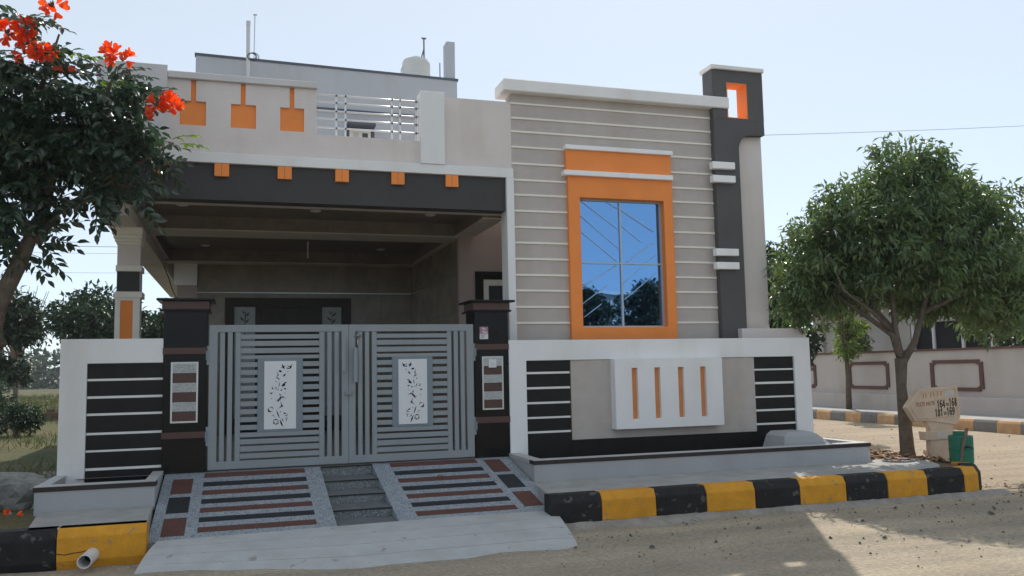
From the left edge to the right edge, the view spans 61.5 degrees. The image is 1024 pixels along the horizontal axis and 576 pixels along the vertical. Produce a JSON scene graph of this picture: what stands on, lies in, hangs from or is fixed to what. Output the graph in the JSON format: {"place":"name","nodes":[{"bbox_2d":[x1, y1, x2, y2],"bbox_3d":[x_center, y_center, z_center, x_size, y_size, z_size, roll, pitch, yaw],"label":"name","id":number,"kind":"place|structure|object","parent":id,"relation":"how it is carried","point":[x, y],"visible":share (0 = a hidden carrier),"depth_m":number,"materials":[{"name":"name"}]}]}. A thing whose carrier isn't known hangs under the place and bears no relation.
{"place":"outdoors","nodes":[
{"label":"outdoors","id":0,"kind":"place"},
{"bbox_2d":[0,391,58,529],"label":"grass plot","id":1,"kind":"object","parent":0,"point":[14,520],"depth_m":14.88,"materials":[{"name":"plant"}]},
{"bbox_2d":[0,376,13,405],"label":"shrub","id":2,"kind":"object","parent":1,"relation":"on","point":[6,387],"visible":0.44,"depth_m":24.48,"materials":[{"name":"green plant"}]},
{"bbox_2d":[3,509,10,515],"bbox_3d":[-4.689,2.087,7.989,0.065,0.063,0.044,1,-21,-18],"label":"fallen flower","id":3,"kind":"object","parent":1,"relation":"on","point":[7,510],"visible":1,"depth_m":7.98,"materials":[{"name":"red plant"}]},
{"bbox_2d":[0,383,18,420],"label":"shrub","id":4,"kind":"object","parent":1,"relation":"on","point":[3,398],"visible":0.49,"depth_m":21.56,"materials":[{"name":"green plant"}]},
{"bbox_2d":[0,472,46,510],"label":"boulder","id":5,"kind":"object","parent":1,"relation":"on","point":[16,490],"visible":0.56,"depth_m":8.65,"materials":[{"name":"grey stone"}]},
{"bbox_2d":[0,399,47,436],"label":"shrub","id":6,"kind":"object","parent":1,"relation":"on","point":[21,418],"visible":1,"depth_m":19.45,"materials":[{"name":"green plant"}]},
{"bbox_2d":[0,285,52,404],"bbox_3d":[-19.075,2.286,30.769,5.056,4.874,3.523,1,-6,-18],"label":"tree","id":7,"kind":"object","parent":1,"relation":"on","point":[23,321],"visible":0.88,"depth_m":30.75,"materials":[{"name":"green plant"}]},
{"bbox_2d":[0,409,58,423],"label":"brick wall","id":8,"kind":"structure","parent":1,"relation":"on","point":[51,413],"depth_m":26.84,"materials":[{"name":"brick"}]},
{"bbox_2d":[8,471,56,514],"bbox_3d":[-5.949,2.300,9.798,1.702,0.135,4.092,1,-6,-18],"label":"rubble","id":9,"kind":"object","parent":1,"relation":"on","point":[49,475],"visible":0.03,"depth_m":11.20,"materials":[{"name":"grey stone"}]},
{"bbox_2d":[36,278,160,363],"bbox_3d":[-14.181,2.079,29.994,4.606,4.946,4.289,1,-6,-18],"label":"tree","id":10,"kind":"object","parent":1,"relation":"on","point":[82,315],"visible":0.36,"depth_m":29.21,"materials":[{"name":"green plant"}]},
{"bbox_2d":[0,0,209,348],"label":"flame tree","id":11,"kind":"object","parent":1,"relation":"on","point":[78,145],"visible":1,"depth_m":8.52,"materials":[{"name":"green plant"}]},
{"bbox_2d":[141,297,175,338],"bbox_3d":[-11.374,2.355,29.097,3.202,4.116,2.875,-3,-6,16],"label":"tree","id":12,"kind":"object","parent":1,"relation":"on","point":[155,330],"visible":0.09,"depth_m":28.58,"materials":[{"name":"green plant"}]},
{"bbox_2d":[28,506,153,535],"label":"pavement","id":13,"kind":"structure","parent":0,"point":[59,519],"depth_m":7.80,"materials":[{"name":"grey concrete"}]},
{"bbox_2d":[32,471,162,515],"bbox_3d":[-4.135,2.067,8.686,1.079,0.286,0.947,1,-6,-18],"label":"planter","id":14,"kind":"object","parent":13,"relation":"on","point":[55,494],"visible":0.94,"depth_m":8.27,"materials":[{"name":"grey paint"}]},
{"bbox_2d":[84,429,496,478],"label":"carport floor","id":15,"kind":"structure","parent":0,"point":[233,440],"depth_m":12.00,"materials":[{"name":"beige tile"}]},
{"bbox_2d":[156,298,215,479],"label":"gate pillar","id":16,"kind":"structure","parent":15,"relation":"on","point":[185,386],"depth_m":9.45,"materials":[{"name":"black stone"}]},
{"bbox_2d":[205,325,348,469],"bbox_3d":[-2.643,1.215,9.735,1.575,1.600,0.097,1,-6,-18],"label":"gate leaf","id":17,"kind":"object","parent":16,"relation":"attached to","point":[280,394],"visible":1,"depth_m":9.74,"materials":[{"name":"grey paint"}]},
{"bbox_2d":[96,41,769,440],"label":"house","id":18,"kind":"structure","parent":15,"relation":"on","point":[344,195],"depth_m":11.92,"materials":[{"name":"grey paint"}]},
{"bbox_2d":[163,266,176,297],"bbox_3d":[-5.765,0.392,14.675,0.411,1.575,0.052,-1,-5,-3],"label":"hanging cable","id":19,"kind":"object","parent":18,"relation":"hanging from","point":[169,281],"visible":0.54,"depth_m":14.71,"materials":[{"name":"black rubber"}]},
{"bbox_2d":[246,20,250,76],"bbox_3d":[-4.915,-3.033,15.972,0.080,3.977,0.080,1,-6,-18],"label":"vent pipe","id":20,"kind":"object","parent":18,"relation":"on","point":[248,23],"visible":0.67,"depth_m":16.08,"materials":[{"name":"white plastic"}]},
{"bbox_2d":[247,52,258,60],"bbox_3d":[-4.841,-4.328,16.087,0.219,0.174,0.034,1,-6,-18],"label":"cable coil","id":21,"kind":"object","parent":20,"relation":"attached to","point":[255,58],"visible":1,"depth_m":16.09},
{"bbox_2d":[253,14,256,57],"bbox_3d":[-4.927,-4.779,16.481,0.070,0.976,0.031,1,-6,-18],"label":"antenna pole","id":22,"kind":"object","parent":18,"relation":"on","point":[254,15],"visible":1,"depth_m":16.48,"materials":[{"name":"metal"}]},
{"bbox_2d":[224,298,350,434],"bbox_3d":[-4.090,1.407,15.779,2.248,2.449,0.050,1,-6,-18],"label":"door","id":23,"kind":"structure","parent":18,"relation":"in","point":[238,311],"depth_m":15.81,"materials":[{"name":"brown wood"}]},
{"bbox_2d":[401,56,429,75],"bbox_3d":[-2.119,-4.619,19.042,0.626,1.031,0.626,-3,-6,14],"label":"water tank","id":24,"kind":"object","parent":18,"relation":"on","point":[416,65],"visible":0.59,"depth_m":18.80,"materials":[{"name":"white plastic"}]},
{"bbox_2d":[421,37,425,57],"bbox_3d":[-1.974,-4.853,19.156,0.149,1.510,0.071,3,-7,-38],"label":"vent pole","id":25,"kind":"object","parent":24,"relation":"on","point":[423,52],"visible":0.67,"depth_m":19.21,"materials":[{"name":"grey metal"}]},
{"bbox_2d":[475,271,502,299],"bbox_3d":[-0.301,0.489,13.186,0.523,1.485,0.052,1,-6,-18],"label":"side window","id":26,"kind":"structure","parent":18,"relation":"in","point":[488,285],"depth_m":13.21,"materials":[{"name":"black glass"}]},
{"bbox_2d":[580,199,664,326],"bbox_3d":[1.491,-0.333,11.807,1.252,1.746,0.050,1,-6,-18],"label":"window","id":27,"kind":"structure","parent":18,"relation":"in","point":[621,241],"depth_m":11.81,"materials":[{"name":"blue glass"}]},
{"bbox_2d":[459,300,514,457],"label":"gate pillar","id":28,"kind":"structure","parent":15,"relation":"on","point":[491,407],"depth_m":10.51,"materials":[{"name":"black stone"}]},
{"bbox_2d":[345,324,477,462],"bbox_3d":[-1.176,1.230,10.199,1.584,1.600,0.097,1,-6,-18],"label":"gate leaf","id":29,"kind":"object","parent":28,"relation":"attached to","point":[412,391],"visible":1,"depth_m":10.21,"materials":[{"name":"grey paint"}]},
{"bbox_2d":[480,327,487,338],"bbox_3d":[-0.345,0.550,10.536,0.106,0.152,0.006,1,-6,-18],"label":"sticker","id":30,"kind":"object","parent":28,"relation":"attached to","point":[483,332],"visible":1,"depth_m":10.53,"materials":[{"name":"white paper"}]},
{"bbox_2d":[489,359,496,367],"bbox_3d":[-0.237,0.923,10.512,0.098,0.101,0.023,1,-6,-18],"label":"bell switch","id":31,"kind":"object","parent":28,"relation":"attached to","point":[492,363],"visible":1,"depth_m":10.51,"materials":[{"name":"white plastic"}]},
{"bbox_2d":[0,488,1023,575],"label":"road","id":32,"kind":"structure","parent":0,"point":[773,550],"depth_m":7.33,"materials":[{"name":"grey asphalt"}]},
{"bbox_2d":[0,520,148,573],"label":"kerb","id":33,"kind":"structure","parent":32,"relation":"on","point":[35,549],"depth_m":7.20,"materials":[{"name":"yellow paint"}]},
{"bbox_2d":[77,548,99,568],"bbox_3d":[-3.513,2.240,7.136,0.111,0.125,0.256,0,-6,-10],"label":"drain pipe","id":34,"kind":"object","parent":33,"relation":"attached to","point":[87,558],"visible":1,"depth_m":7.11,"materials":[{"name":"white plastic"}]},
{"bbox_2d":[134,511,577,573],"bbox_3d":[-1.238,2.281,7.635,3.880,0.208,1.214,1,-6,-18],"label":"concrete apron","id":35,"kind":"object","parent":32,"relation":"on","point":[389,543],"visible":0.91,"depth_m":7.50,"materials":[{"name":"grey concrete"}]},
{"bbox_2d":[509,495,1021,568],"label":"pebbles","id":36,"kind":"object","parent":32,"relation":"on","point":[859,542],"visible":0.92,"depth_m":8.24,"materials":[{"name":"grey stone"}]},
{"bbox_2d":[565,488,1012,529],"bbox_3d":[3.136,2.378,9.239,5.750,0.085,0.224,1,-6,-18],"label":"gutter","id":37,"kind":"object","parent":32,"relation":"on","point":[662,520],"visible":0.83,"depth_m":9.19,"materials":[{"name":"grey concrete"}]},
{"bbox_2d":[0,0,1023,378],"label":"sky","id":38,"kind":"structure","parent":0,"point":[838,68],"materials":[{"name":"blue"}]},
{"bbox_2d":[2,381,1023,512],"bbox_3d":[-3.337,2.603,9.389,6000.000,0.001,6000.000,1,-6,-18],"label":"ground","id":39,"kind":"structure","parent":0,"point":[30,390],"depth_m":123.86,"materials":[{"name":"brown soil"}]},
{"bbox_2d":[0,343,59,388],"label":"wood","id":40,"kind":"object","parent":39,"relation":"on","point":[52,375],"visible":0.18,"depth_m":140.62,"materials":[{"name":"green plant"}]},
{"bbox_2d":[57,338,163,483],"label":"boundary wall","id":41,"kind":"structure","parent":39,"relation":"on","point":[110,409],"depth_m":9.23,"materials":[{"name":"white paint"}]},
{"bbox_2d":[148,457,543,550],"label":"entrance ramp","id":42,"kind":"structure","parent":39,"relation":"on","point":[204,504],"depth_m":8.88,"materials":[{"name":"grey tile"}]},
{"bbox_2d":[508,338,813,458],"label":"boundary wall","id":43,"kind":"structure","parent":39,"relation":"on","point":[573,398],"depth_m":11.08,"materials":[{"name":"white paint"}]},
{"bbox_2d":[738,328,805,337],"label":"side boundary wall","id":44,"kind":"structure","parent":39,"relation":"on","point":[768,333],"depth_m":12.12,"materials":[{"name":"beige paint"}]},
{"bbox_2d":[830,320,874,352],"bbox_3d":[11.428,2.465,29.202,1.730,2.918,1.767,-4,-6,29],"label":"bush","id":45,"kind":"object","parent":39,"relation":"on","point":[863,340],"visible":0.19,"depth_m":29.08,"materials":[{"name":"green plant"}]},
{"bbox_2d":[813,227,1023,352],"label":"neighbour house","id":46,"kind":"structure","parent":39,"relation":"on","point":[940,335],"depth_m":29.15,"materials":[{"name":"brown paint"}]},
{"bbox_2d":[983,324,1023,346],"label":"tree","id":47,"kind":"object","parent":39,"relation":"on","point":[1005,342],"visible":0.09,"depth_m":22.66,"materials":[{"name":"green plant"}]},
{"bbox_2d":[534,462,893,501],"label":"pavement","id":48,"kind":"structure","parent":0,"point":[543,488],"depth_m":9.71,"materials":[{"name":"grey concrete"}]},
{"bbox_2d":[509,437,870,481],"bbox_3d":[2.268,2.132,10.710,4.549,0.286,0.947,1,-6,-18],"label":"planter","id":49,"kind":"object","parent":48,"relation":"on","point":[832,451],"visible":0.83,"depth_m":10.19,"materials":[{"name":"grey paint"}]},
{"bbox_2d":[763,430,828,446],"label":"boulder","id":50,"kind":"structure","parent":49,"relation":"on","point":[784,437],"depth_m":10.96,"materials":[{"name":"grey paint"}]},
{"bbox_2d":[544,452,981,522],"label":"kerb","id":51,"kind":"structure","parent":48,"relation":"on","point":[592,505],"depth_m":9.21,"materials":[{"name":"black paint"}]},
{"bbox_2d":[948,431,974,463],"bbox_3d":[5.656,2.004,10.819,0.294,0.395,0.304,1,-6,-18],"label":"green can","id":52,"kind":"object","parent":51,"relation":"on","point":[955,439],"visible":0.85,"depth_m":10.72,"materials":[{"name":"plastic"}]},
{"bbox_2d":[960,428,967,462],"bbox_3d":[5.602,1.956,10.654,0.162,0.440,0.040,1,-6,-18],"label":"wooden stick","id":53,"kind":"object","parent":51,"relation":"on","point":[963,442],"visible":0.92,"depth_m":10.64,"materials":[{"name":"brown wood"}]},
{"bbox_2d":[902,385,959,460],"bbox_3d":[5.510,1.786,11.283,0.863,0.994,0.126,1,-6,-18],"label":"plot sign","id":54,"kind":"object","parent":48,"relation":"on","point":[935,411],"visible":0.98,"depth_m":11.25,"materials":[{"name":"beige stone"}]},
{"bbox_2d":[781,126,1013,134],"bbox_3d":[14.794,-5.541,28.607,34.001,3.412,0.012,1,-6,-18],"label":"power line","id":55,"kind":"object","parent":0,"point":[890,131],"visible":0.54,"depth_m":27.71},
{"bbox_2d":[870,454,957,466],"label":"verge","id":56,"kind":"structure","parent":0,"point":[945,464],"depth_m":10.71,"materials":[{"name":"soil"}]},
{"bbox_2d":[761,132,1023,457],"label":"broadleaf tree","id":57,"kind":"object","parent":56,"relation":"on","point":[937,240],"visible":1,"depth_m":11.86,"materials":[{"name":"green plant"}]},
{"bbox_2d":[867,458,939,469],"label":"concrete slab","id":58,"kind":"structure","parent":56,"relation":"on","point":[914,463],"depth_m":10.50,"materials":[{"name":"grey concrete"}]},
{"bbox_2d":[870,445,949,461],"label":"dry leaves","id":59,"kind":"object","parent":56,"relation":"on","point":[894,456],"visible":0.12,"depth_m":11.32,"materials":[{"name":"brown plant"}]},
{"bbox_2d":[812,405,1023,421],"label":"pavement","id":60,"kind":"structure","parent":0,"point":[997,417],"depth_m":21.65,"materials":[{"name":"grey concrete"}]},
{"bbox_2d":[822,308,869,408],"bbox_3d":[9.750,1.413,25.220,1.234,4.323,1.510,-1,-5,1],"label":"young tree","id":61,"kind":"object","parent":60,"relation":"on","point":[843,330],"visible":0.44,"depth_m":24.97,"materials":[{"name":"green plant"}]},
{"bbox_2d":[811,345,1023,415],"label":"compound wall","id":62,"kind":"structure","parent":60,"relation":"on","point":[990,381],"depth_m":22.90,"materials":[{"name":"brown paint"}]},
{"bbox_2d":[813,419,1023,489],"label":"side road","id":63,"kind":"structure","parent":0,"point":[1004,455],"depth_m":16.48,"materials":[{"name":"concrete"}]},
{"bbox_2d":[766,240,827,370],"bbox_3d":[6.321,0.975,20.152,2.948,4.477,3.272,1,-6,-18],"label":"tree","id":64,"kind":"object","parent":63,"relation":"on","point":[814,338],"visible":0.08,"depth_m":19.73,"materials":[{"name":"green plant"}]},
{"bbox_2d":[813,409,1023,434],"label":"kerb","id":65,"kind":"structure","parent":63,"relation":"on","point":[998,426],"depth_m":21.09,"materials":[{"name":"concrete"}]},
{"bbox_2d":[981,480,1022,493],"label":"dry leaves","id":66,"kind":"object","parent":63,"relation":"on","point":[1006,486],"visible":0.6,"depth_m":10.53,"materials":[{"name":"brown plant"}]}
]}

